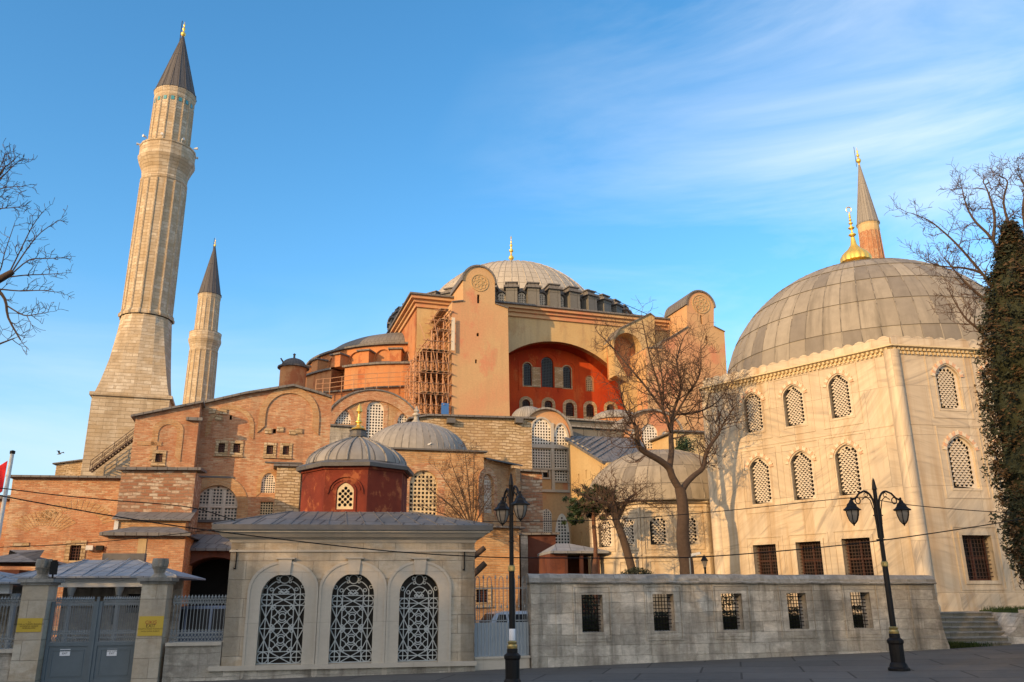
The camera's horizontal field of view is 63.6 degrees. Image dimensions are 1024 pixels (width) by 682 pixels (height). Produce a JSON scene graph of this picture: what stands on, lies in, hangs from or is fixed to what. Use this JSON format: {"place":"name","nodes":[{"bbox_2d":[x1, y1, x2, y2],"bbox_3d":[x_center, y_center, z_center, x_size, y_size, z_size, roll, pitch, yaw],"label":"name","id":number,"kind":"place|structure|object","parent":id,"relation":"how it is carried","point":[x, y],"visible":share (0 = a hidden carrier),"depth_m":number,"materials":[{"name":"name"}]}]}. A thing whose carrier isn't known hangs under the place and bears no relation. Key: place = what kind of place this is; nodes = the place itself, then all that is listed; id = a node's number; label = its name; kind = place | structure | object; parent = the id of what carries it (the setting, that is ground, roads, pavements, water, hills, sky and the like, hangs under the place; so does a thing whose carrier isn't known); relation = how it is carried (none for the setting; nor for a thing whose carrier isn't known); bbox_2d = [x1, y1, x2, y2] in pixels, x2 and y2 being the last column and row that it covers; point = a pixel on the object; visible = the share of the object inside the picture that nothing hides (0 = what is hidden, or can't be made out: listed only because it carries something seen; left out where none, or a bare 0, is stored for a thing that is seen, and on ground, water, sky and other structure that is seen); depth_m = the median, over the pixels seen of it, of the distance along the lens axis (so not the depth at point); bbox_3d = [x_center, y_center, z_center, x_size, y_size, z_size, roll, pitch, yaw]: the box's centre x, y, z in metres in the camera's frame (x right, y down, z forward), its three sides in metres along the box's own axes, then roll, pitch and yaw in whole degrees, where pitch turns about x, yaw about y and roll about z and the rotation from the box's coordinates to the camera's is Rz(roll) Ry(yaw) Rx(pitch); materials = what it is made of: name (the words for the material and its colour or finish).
{"place":"outdoors","nodes":[
{"label":"outdoors","id":0,"kind":"place"},
{"bbox_2d":[182,238,221,403],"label":"minaret","id":1,"kind":"object","parent":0,"point":[204,338],"visible":0.94,"depth_m":139.46,"materials":[{"name":"stone"}]},
{"bbox_2d":[178,605,225,641],"bbox_3d":[-13.149,11.945,34.028,4.535,1.950,1.800,4,-18,-14],"label":"iron fence","id":2,"kind":"object","parent":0,"point":[201,620],"visible":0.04,"depth_m":33.55,"materials":[{"name":"grey metal"}]},
{"bbox_2d":[277,237,726,430],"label":"domed church","id":3,"kind":"structure","parent":0,"point":[524,334],"depth_m":111.26,"materials":[{"name":"paint"}]},
{"bbox_2d":[401,308,454,414],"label":"scaffold","id":4,"kind":"object","parent":3,"relation":"on","point":[426,356],"visible":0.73,"depth_m":100.03,"materials":[{"name":"metal"}]},
{"bbox_2d":[522,362,532,386],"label":"window","id":5,"kind":"structure","parent":3,"relation":"in","point":[526,368],"depth_m":112.30,"materials":[{"name":"grey glass"}]},
{"bbox_2d":[541,357,552,387],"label":"window","id":6,"kind":"structure","parent":3,"relation":"in","point":[546,363],"depth_m":113.40,"materials":[{"name":"grey glass"}]},
{"bbox_2d":[562,365,571,388],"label":"window","id":7,"kind":"structure","parent":3,"relation":"in","point":[567,381],"depth_m":114.02,"materials":[{"name":"grey glass"}]},
{"bbox_2d":[563,399,576,417],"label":"window","id":8,"kind":"structure","parent":3,"relation":"in","point":[567,407],"depth_m":112.74,"materials":[{"name":"grey stone"}]},
{"bbox_2d":[0,0,1023,494],"label":"sky","id":9,"kind":"structure","parent":0,"point":[356,157],"materials":[{"name":"blue"}]},
{"bbox_2d":[51,639,1023,681],"bbox_3d":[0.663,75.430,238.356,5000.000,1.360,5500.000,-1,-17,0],"label":"ground","id":10,"kind":"structure","parent":0,"point":[1004,663],"depth_m":22.18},
{"bbox_2d":[0,648,12,681],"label":"wall","id":11,"kind":"structure","parent":10,"relation":"on","point":[5,657],"depth_m":22.34,"materials":[{"name":"stone"}]},
{"bbox_2d":[0,596,20,648],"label":"iron fence","id":12,"kind":"object","parent":11,"relation":"on","point":[3,604],"visible":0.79,"depth_m":22.85,"materials":[{"name":"metal"}]},
{"bbox_2d":[0,450,15,536],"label":"flagpole","id":13,"kind":"object","parent":10,"relation":"on","point":[3,466],"visible":1,"depth_m":26.88,"materials":[{"name":"white paint"}]},
{"bbox_2d":[0,572,22,647],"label":"entrance canopy","id":14,"kind":"object","parent":10,"relation":"on","point":[10,587],"visible":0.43,"depth_m":28.79,"materials":[{"name":"metal"}]},
{"bbox_2d":[0,550,67,573],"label":"dark roof","id":15,"kind":"structure","parent":10,"relation":"on","point":[21,557],"depth_m":42.00,"materials":[{"name":"grey metal"}]},
{"bbox_2d":[8,559,64,681],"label":"gate pillar","id":16,"kind":"structure","parent":10,"relation":"on","point":[39,593],"depth_m":22.68,"materials":[{"name":"stone"}]},
{"bbox_2d":[14,618,43,631],"bbox_3d":[-13.206,7.773,22.577,0.763,0.358,0.020,2,-17,-9],"label":"plaque","id":17,"kind":"object","parent":16,"relation":"attached to","point":[29,624],"visible":1,"depth_m":22.57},
{"bbox_2d":[0,138,75,354],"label":"bare tree","id":18,"kind":"object","parent":10,"relation":"on","point":[10,273],"visible":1,"depth_m":22.69,"materials":[{"name":"brown plant"}]},
{"bbox_2d":[0,475,120,638],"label":"long brick wall","id":19,"kind":"structure","parent":10,"relation":"on","point":[31,525],"depth_m":55.52,"materials":[{"name":"orange brick"}]},
{"bbox_2d":[63,541,86,562],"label":"window","id":20,"kind":"structure","parent":19,"relation":"in","point":[78,551],"depth_m":55.09,"materials":[{"name":"beige stone"}]},
{"bbox_2d":[52,459,82,475],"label":"stone shed","id":21,"kind":"structure","parent":10,"relation":"on","point":[72,467],"depth_m":84.22,"materials":[{"name":"brown stone"}]},
{"bbox_2d":[9,553,205,641],"bbox_3d":[-15.163,10.233,31.225,5.655,4.286,5.315,2,-17,-9],"label":"entrance canopy","id":22,"kind":"object","parent":10,"relation":"on","point":[113,574],"visible":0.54,"depth_m":31.25,"materials":[{"name":"metal"}]},
{"bbox_2d":[80,21,197,475],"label":"minaret","id":23,"kind":"object","parent":10,"relation":"on","point":[136,377],"visible":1,"depth_m":94.43,"materials":[{"name":"stone"}]},
{"bbox_2d":[89,428,133,472],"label":"metal stair","id":24,"kind":"object","parent":23,"relation":"attached to","point":[114,453],"visible":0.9,"depth_m":83.40,"materials":[{"name":"brown metal"}]},
{"bbox_2d":[99,527,197,606],"bbox_3d":[-21.562,14.362,48.712,4.899,7.000,4.400,3,-18,-12],"label":"brick annex","id":25,"kind":"object","parent":10,"relation":"on","point":[175,550],"visible":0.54,"depth_m":47.79,"materials":[{"name":"brick"}]},
{"bbox_2d":[112,509,196,530],"bbox_3d":[-21.938,14.116,49.902,4.414,8.179,2.800,4,-18,-13],"label":"brick annex","id":26,"kind":"object","parent":10,"relation":"on","point":[182,518],"visible":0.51,"depth_m":49.96,"materials":[{"name":"stone"}]},
{"bbox_2d":[131,558,178,681],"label":"gate pillar","id":27,"kind":"structure","parent":10,"relation":"on","point":[155,600],"depth_m":23.17,"materials":[{"name":"stone"}]},
{"bbox_2d":[40,596,139,681],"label":"iron gate","id":28,"kind":"structure","parent":27,"relation":"attached to","point":[88,661],"depth_m":22.99,"materials":[{"name":"metal"}]},
{"bbox_2d":[137,616,163,635],"bbox_3d":[-10.085,7.953,23.030,0.671,0.520,0.020,2,-17,-9],"label":"plaque","id":29,"kind":"object","parent":27,"relation":"attached to","point":[150,625],"visible":1,"depth_m":23.02,"materials":[{"name":"yellow"}]},
{"bbox_2d":[115,467,206,535],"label":"brick buttress","id":30,"kind":"structure","parent":10,"relation":"on","point":[181,486],"depth_m":51.73,"materials":[{"name":"brick"}]},
{"bbox_2d":[162,641,222,681],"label":"wall","id":31,"kind":"structure","parent":10,"relation":"on","point":[184,661],"depth_m":23.05,"materials":[{"name":"stone"}]},
{"bbox_2d":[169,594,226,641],"bbox_3d":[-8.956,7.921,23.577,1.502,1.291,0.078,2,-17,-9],"label":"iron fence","id":32,"kind":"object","parent":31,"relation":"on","point":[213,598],"visible":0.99,"depth_m":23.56,"materials":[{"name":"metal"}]},
{"bbox_2d":[188,534,231,605],"bbox_3d":[-18.501,15.555,51.695,4.836,6.806,4.000,4,-18,-13],"label":"vaulted passage","id":33,"kind":"object","parent":10,"relation":"on","point":[210,558],"visible":0.34,"depth_m":53.14,"materials":[{"name":"black paint"}]},
{"bbox_2d":[130,384,331,533],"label":"gabled brick hall","id":34,"kind":"structure","parent":10,"relation":"on","point":[249,452],"depth_m":60.80,"materials":[{"name":"orange brick"}]},
{"bbox_2d":[150,450,166,466],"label":"window","id":35,"kind":"structure","parent":34,"relation":"in","point":[160,458],"depth_m":57.89,"materials":[{"name":"beige stone"}]},
{"bbox_2d":[198,486,236,519],"bbox_3d":[-21.435,11.757,59.938,3.336,2.918,0.260,4,-18,-15],"label":"window","id":36,"kind":"structure","parent":34,"relation":"in","point":[220,500],"depth_m":59.93,"materials":[{"name":"grey glass"}]},
{"bbox_2d":[229,440,243,456],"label":"window","id":37,"kind":"structure","parent":34,"relation":"in","point":[237,451],"depth_m":61.14,"materials":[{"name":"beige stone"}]},
{"bbox_2d":[261,473,274,492],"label":"window","id":38,"kind":"structure","parent":34,"relation":"in","point":[268,481],"depth_m":61.17,"materials":[{"name":"white stone"}]},
{"bbox_2d":[329,424,363,443],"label":"stone block","id":39,"kind":"structure","parent":10,"relation":"on","point":[339,432],"depth_m":77.19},
{"bbox_2d":[206,404,493,680],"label":"fountain kiosk","id":40,"kind":"object","parent":10,"relation":"on","point":[294,609],"visible":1,"depth_m":24.34,"materials":[{"name":"stone"}]},
{"bbox_2d":[0,488,234,520],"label":"overhead cable","id":41,"kind":"object","parent":40,"relation":"attached to","point":[117,500],"visible":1,"depth_m":23.21,"materials":[{"name":"rubber"}]},
{"bbox_2d":[256,575,304,664],"bbox_3d":[-6.662,8.053,23.954,1.310,2.527,0.237,2,-17,-9],"label":"window","id":42,"kind":"structure","parent":40,"relation":"in","point":[283,599],"depth_m":23.95,"materials":[{"name":"paint"}]},
{"bbox_2d":[337,483,353,508],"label":"window","id":43,"kind":"structure","parent":40,"relation":"in","point":[345,493],"depth_m":27.29,"materials":[{"name":"beige stone"}]},
{"bbox_2d":[329,575,373,662],"bbox_3d":[-4.697,8.124,24.253,1.274,2.534,0.237,2,-17,-9],"label":"window","id":44,"kind":"structure","parent":40,"relation":"in","point":[351,628],"depth_m":24.25,"materials":[{"name":"paint"}]},
{"bbox_2d":[398,574,437,661],"bbox_3d":[-2.784,8.201,24.541,1.217,2.526,0.237,2,-17,-9],"label":"window","id":45,"kind":"structure","parent":40,"relation":"in","point":[418,603],"depth_m":24.54,"materials":[{"name":"paint"}]},
{"bbox_2d":[483,497,869,521],"bbox_3d":[4.815,5.024,24.475,11.381,0.568,0.386,-1,-17,3],"label":"overhead cable","id":46,"kind":"object","parent":40,"relation":"attached to","point":[673,515],"visible":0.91,"depth_m":24.50,"materials":[{"name":"rubber"}]},
{"bbox_2d":[320,385,408,404],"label":"lead terrace","id":47,"kind":"structure","parent":10,"relation":"on","point":[339,394],"depth_m":104.30,"materials":[{"name":"orange"}]},
{"bbox_2d":[315,372,408,393],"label":"roof railing","id":48,"kind":"object","parent":47,"relation":"on","point":[365,378],"visible":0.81,"depth_m":103.55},
{"bbox_2d":[330,389,414,437],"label":"arched brick gable","id":49,"kind":"structure","parent":10,"relation":"on","point":[381,409],"depth_m":83.58,"materials":[{"name":"orange brick"}]},
{"bbox_2d":[366,401,383,437],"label":"window","id":50,"kind":"structure","parent":49,"relation":"in","point":[375,410],"depth_m":83.62,"materials":[{"name":"white stone"}]},
{"bbox_2d":[370,406,522,532],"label":"brick baptistery","id":51,"kind":"structure","parent":10,"relation":"on","point":[408,441],"depth_m":49.81,"materials":[{"name":"brown brick"}]},
{"bbox_2d":[409,471,436,514],"bbox_3d":[-5.274,9.001,48.818,1.990,2.959,0.160,4,-18,-14],"label":"window","id":52,"kind":"structure","parent":51,"relation":"in","point":[415,487],"depth_m":48.78,"materials":[{"name":"beige stone"}]},
{"bbox_2d":[407,435,500,624],"bbox_3d":[-3.331,10.037,42.517,5.716,10.230,3.074,-1,-17,0],"label":"bare shrub","id":53,"kind":"object","parent":10,"relation":"on","point":[472,506],"visible":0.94,"depth_m":42.88,"materials":[{"name":"brown plant"}]},
{"bbox_2d":[405,414,535,468],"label":"stone buttress","id":54,"kind":"structure","parent":10,"relation":"on","point":[506,438],"depth_m":61.81,"materials":[{"name":"beige stone"}]},
{"bbox_2d":[475,526,525,622],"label":"brick wall","id":55,"kind":"structure","parent":10,"relation":"on","point":[495,542],"depth_m":45.05,"materials":[{"name":"orange brick"}]},
{"bbox_2d":[476,585,492,607],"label":"window","id":56,"kind":"structure","parent":55,"relation":"in","point":[481,586],"depth_m":44.52,"materials":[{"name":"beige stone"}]},
{"bbox_2d":[474,611,527,631],"bbox_3d":[-0.186,12.211,34.958,4.320,1.460,1.800,6,-18,-19],"label":"parked car","id":57,"kind":"object","parent":10,"relation":"on","point":[518,615],"visible":0.05,"depth_m":34.53,"materials":[{"name":"silver metal"}]},
{"bbox_2d":[474,574,530,670],"bbox_3d":[-0.327,8.738,25.002,1.714,3.230,0.380,4,-18,-14],"label":"gap fence","id":58,"kind":"object","parent":10,"relation":"on","point":[491,639],"visible":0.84,"depth_m":24.86,"materials":[{"name":"metal"}]},
{"bbox_2d":[493,473,529,681],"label":"street lamp","id":59,"kind":"object","parent":10,"relation":"on","point":[502,509],"visible":1,"depth_m":20.18,"materials":[{"name":"metal"}]},
{"bbox_2d":[0,495,1023,558],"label":"overhead cable","id":60,"kind":"object","parent":59,"relation":"attached to","point":[502,557],"visible":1,"depth_m":20.57,"materials":[{"name":"metal"}]},
{"bbox_2d":[520,469,547,532],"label":"stone buttress","id":61,"kind":"structure","parent":10,"relation":"on","point":[531,485],"depth_m":54.22,"materials":[{"name":"stone"}]},
{"bbox_2d":[519,532,559,610],"bbox_3d":[1.075,15.067,50.361,2.557,6.246,5.200,3,-17,-11],"label":"red annex","id":62,"kind":"object","parent":10,"relation":"on","point":[532,544],"visible":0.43,"depth_m":48.59,"materials":[{"name":"red paint"}]},
{"bbox_2d":[525,407,572,543],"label":"window bay","id":63,"kind":"object","parent":10,"relation":"on","point":[551,429],"depth_m":67.55,"materials":[{"name":"pink paint"}]},
{"bbox_2d":[532,419,549,443],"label":"window","id":64,"kind":"structure","parent":63,"relation":"in","point":[541,428],"depth_m":68.15,"materials":[{"name":"white stone"}]},
{"bbox_2d":[533,448,550,467],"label":"window","id":65,"kind":"structure","parent":63,"relation":"in","point":[541,457],"depth_m":67.53,"materials":[{"name":"grey glass"}]},
{"bbox_2d":[531,417,569,492],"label":"window frame","id":66,"kind":"structure","parent":63,"relation":"in","point":[551,471],"depth_m":67.55,"materials":[{"name":"stone"}]},
{"bbox_2d":[554,449,567,480],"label":"window","id":67,"kind":"structure","parent":63,"relation":"in","point":[560,454],"depth_m":67.86,"materials":[{"name":"grey glass"}]},
{"bbox_2d":[555,514,569,543],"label":"window","id":68,"kind":"structure","parent":63,"relation":"in","point":[564,536],"depth_m":66.27,"materials":[{"name":"grey glass"}]},
{"bbox_2d":[537,543,608,614],"bbox_3d":[3.302,13.499,44.374,3.141,5.079,3.600,2,-17,-10],"label":"porch","id":69,"kind":"object","parent":10,"relation":"on","point":[565,566],"visible":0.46,"depth_m":43.68,"materials":[{"name":"red metal"}]},
{"bbox_2d":[567,418,615,427],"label":"lead parapet","id":70,"kind":"structure","parent":10,"relation":"on","point":[578,421],"depth_m":77.65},
{"bbox_2d":[571,425,633,436],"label":"lead parapet","id":71,"kind":"structure","parent":10,"relation":"on","point":[583,430],"depth_m":73.43,"materials":[{"name":"metal"}]},
{"bbox_2d":[564,436,644,612],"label":"ochre house","id":72,"kind":"structure","parent":10,"relation":"on","point":[588,454],"depth_m":62.98,"materials":[{"name":"beige paint"}]},
{"bbox_2d":[592,409,632,420],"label":"lead dome","id":73,"kind":"structure","parent":10,"relation":"on","point":[601,415],"depth_m":83.37,"materials":[{"name":"grey metal"}]},
{"bbox_2d":[610,409,682,449],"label":"window bay","id":74,"kind":"object","parent":10,"relation":"on","point":[650,433],"depth_m":75.06,"materials":[{"name":"orange paint"}]},
{"bbox_2d":[642,424,656,448],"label":"window","id":75,"kind":"structure","parent":74,"relation":"in","point":[648,432],"depth_m":74.82,"materials":[{"name":"white stone"}]},
{"bbox_2d":[589,449,714,616],"bbox_3d":[8.548,11.282,46.204,9.416,10.305,9.416,-1,-17,0],"label":"domed tomb","id":76,"kind":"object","parent":10,"relation":"on","point":[651,536],"visible":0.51,"depth_m":42.80,"materials":[{"name":"stone"}]},
{"bbox_2d":[621,517,634,545],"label":"window","id":77,"kind":"structure","parent":76,"relation":"in","point":[628,528],"depth_m":43.17,"materials":[{"name":"beige stone"}]},
{"bbox_2d":[650,517,668,544],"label":"window","id":78,"kind":"structure","parent":76,"relation":"in","point":[658,525],"depth_m":42.55,"materials":[{"name":"beige glass"}]},
{"bbox_2d":[689,516,698,543],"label":"window","id":79,"kind":"structure","parent":76,"relation":"in","point":[693,524],"depth_m":42.47,"materials":[{"name":"beige stone"}]},
{"bbox_2d":[648,430,704,455],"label":"plaster block","id":80,"kind":"structure","parent":10,"relation":"on","point":[660,442],"depth_m":70.94,"materials":[{"name":"paint"}]},
{"bbox_2d":[674,435,699,452],"bbox_3d":[12.152,12.996,56.644,2.747,13.316,2.320,-1,-17,0],"label":"dark evergreen","id":81,"kind":"object","parent":10,"relation":"on","point":[683,444],"visible":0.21,"depth_m":58.19,"materials":[{"name":"green plant"}]},
{"bbox_2d":[582,604,863,631],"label":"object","id":82,"kind":"object","parent":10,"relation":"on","point":[663,626],"visible":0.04,"depth_m":27.58,"materials":[{"name":"black metal"}]},
{"bbox_2d":[525,573,949,667],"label":"boundary wall","id":83,"kind":"structure","parent":10,"relation":"on","point":[626,633],"depth_m":25.99,"materials":[{"name":"stone"}]},
{"bbox_2d":[700,207,1023,615],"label":"domed tomb","id":84,"kind":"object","parent":10,"relation":"on","point":[858,360],"visible":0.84,"depth_m":35.73,"materials":[{"name":"stone"}]},
{"bbox_2d":[745,394,763,432],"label":"window","id":85,"kind":"structure","parent":84,"relation":"in","point":[758,419],"depth_m":38.97,"materials":[{"name":"beige stone"}]},
{"bbox_2d":[751,458,771,503],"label":"window","id":86,"kind":"structure","parent":84,"relation":"in","point":[761,474],"depth_m":38.01,"materials":[{"name":"beige stone"}]},
{"bbox_2d":[756,544,777,574],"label":"barred window","id":87,"kind":"structure","parent":84,"relation":"in","point":[767,561],"depth_m":37.20,"materials":[{"name":"brown metal"}]},
{"bbox_2d":[784,386,805,426],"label":"window","id":88,"kind":"structure","parent":84,"relation":"in","point":[794,397],"depth_m":37.43,"materials":[{"name":"beige stone"}]},
{"bbox_2d":[792,451,815,499],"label":"window","id":89,"kind":"structure","parent":84,"relation":"in","point":[803,468],"depth_m":36.46,"materials":[{"name":"beige stone"}]},
{"bbox_2d":[799,541,823,574],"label":"barred window","id":90,"kind":"structure","parent":84,"relation":"in","point":[812,563],"depth_m":35.64,"materials":[{"name":"brown metal"}]},
{"bbox_2d":[830,375,852,417],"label":"window","id":91,"kind":"structure","parent":84,"relation":"in","point":[842,405],"depth_m":35.84,"materials":[{"name":"beige stone"}]},
{"bbox_2d":[836,445,862,494],"bbox_3d":[14.323,5.447,34.943,0.130,2.401,1.325,14,-22,-39],"label":"window","id":92,"kind":"structure","parent":84,"relation":"in","point":[848,459],"depth_m":34.94,"materials":[{"name":"beige stone"}]},
{"bbox_2d":[844,538,873,574],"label":"barred window","id":93,"kind":"structure","parent":84,"relation":"in","point":[859,555],"depth_m":34.08,"materials":[{"name":"brown metal"}]},
{"bbox_2d":[936,366,961,408],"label":"window","id":94,"kind":"structure","parent":84,"relation":"in","point":[948,389],"depth_m":34.53,"materials":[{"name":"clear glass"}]},
{"bbox_2d":[948,437,977,487],"bbox_3d":[18.251,4.956,33.642,1.475,2.395,0.130,3,-17,-11],"label":"window","id":95,"kind":"structure","parent":84,"relation":"in","point":[960,453],"depth_m":33.61,"materials":[{"name":"white glass"}]},
{"bbox_2d":[962,536,993,580],"bbox_3d":[18.270,8.590,32.655,1.338,1.721,0.502,-1,-17,0],"label":"barred window","id":96,"kind":"structure","parent":84,"relation":"in","point":[975,551],"depth_m":32.70,"materials":[{"name":"brown metal"}]},
{"bbox_2d":[843,479,910,670],"bbox_3d":[9.697,5.966,21.415,1.871,4.823,0.514,2,-17,-8],"label":"street lamp","id":97,"kind":"object","parent":10,"relation":"on","point":[895,641],"visible":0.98,"depth_m":21.54,"materials":[{"name":"metal"}]},
{"bbox_2d":[885,152,1023,343],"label":"bare tree","id":98,"kind":"object","parent":10,"relation":"on","point":[973,263],"visible":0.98,"depth_m":28.36,"materials":[{"name":"brown plant"}]},
{"bbox_2d":[940,611,1011,646],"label":"stone steps","id":99,"kind":"structure","parent":10,"relation":"on","point":[982,627],"depth_m":28.54,"materials":[{"name":"stone"}]},
{"bbox_2d":[970,211,1023,595],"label":"dark evergreen","id":100,"kind":"object","parent":10,"relation":"on","point":[1003,317],"visible":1,"depth_m":24.11,"materials":[{"name":"green plant"}]},
{"bbox_2d":[991,610,1023,643],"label":"retaining wall","id":101,"kind":"structure","parent":10,"relation":"on","point":[1011,625],"depth_m":28.40,"materials":[{"name":"stone"}]},
{"bbox_2d":[854,147,884,257],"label":"minaret","id":102,"kind":"object","parent":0,"point":[869,233],"visible":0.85,"depth_m":162.58,"materials":[{"name":"brick"}]},
{"bbox_2d":[948,605,1023,647],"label":"grass","id":103,"kind":"structure","parent":0,"point":[963,644],"depth_m":27.44,"materials":[{"name":"plant"}]},
{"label":"lawn","id":104,"kind":"structure","parent":0,"visible":0},
{"bbox_2d":[561,483,619,614],"bbox_3d":[3.941,10.488,39.714,3.202,7.309,2.322,-1,-17,0],"label":"pine tree","id":105,"kind":"object","parent":104,"relation":"on","point":[576,510],"visible":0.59,"depth_m":39.90,"materials":[{"name":"green plant"}]},
{"bbox_2d":[567,462,674,573],"bbox_3d":[4.984,9.567,38.224,6.054,8.114,2.841,11,-20,-32],"label":"bare tree","id":106,"kind":"object","parent":104,"relation":"on","point":[616,512],"visible":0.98,"depth_m":38.25,"materials":[{"name":"brown plant"}]},
{"bbox_2d":[586,295,758,573],"bbox_3d":[7.403,5.191,35.967,8.985,15.017,5.763,3,-17,-10],"label":"bare tree","id":107,"kind":"object","parent":104,"relation":"on","point":[683,540],"visible":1,"depth_m":36.81,"materials":[{"name":"brown plant"}]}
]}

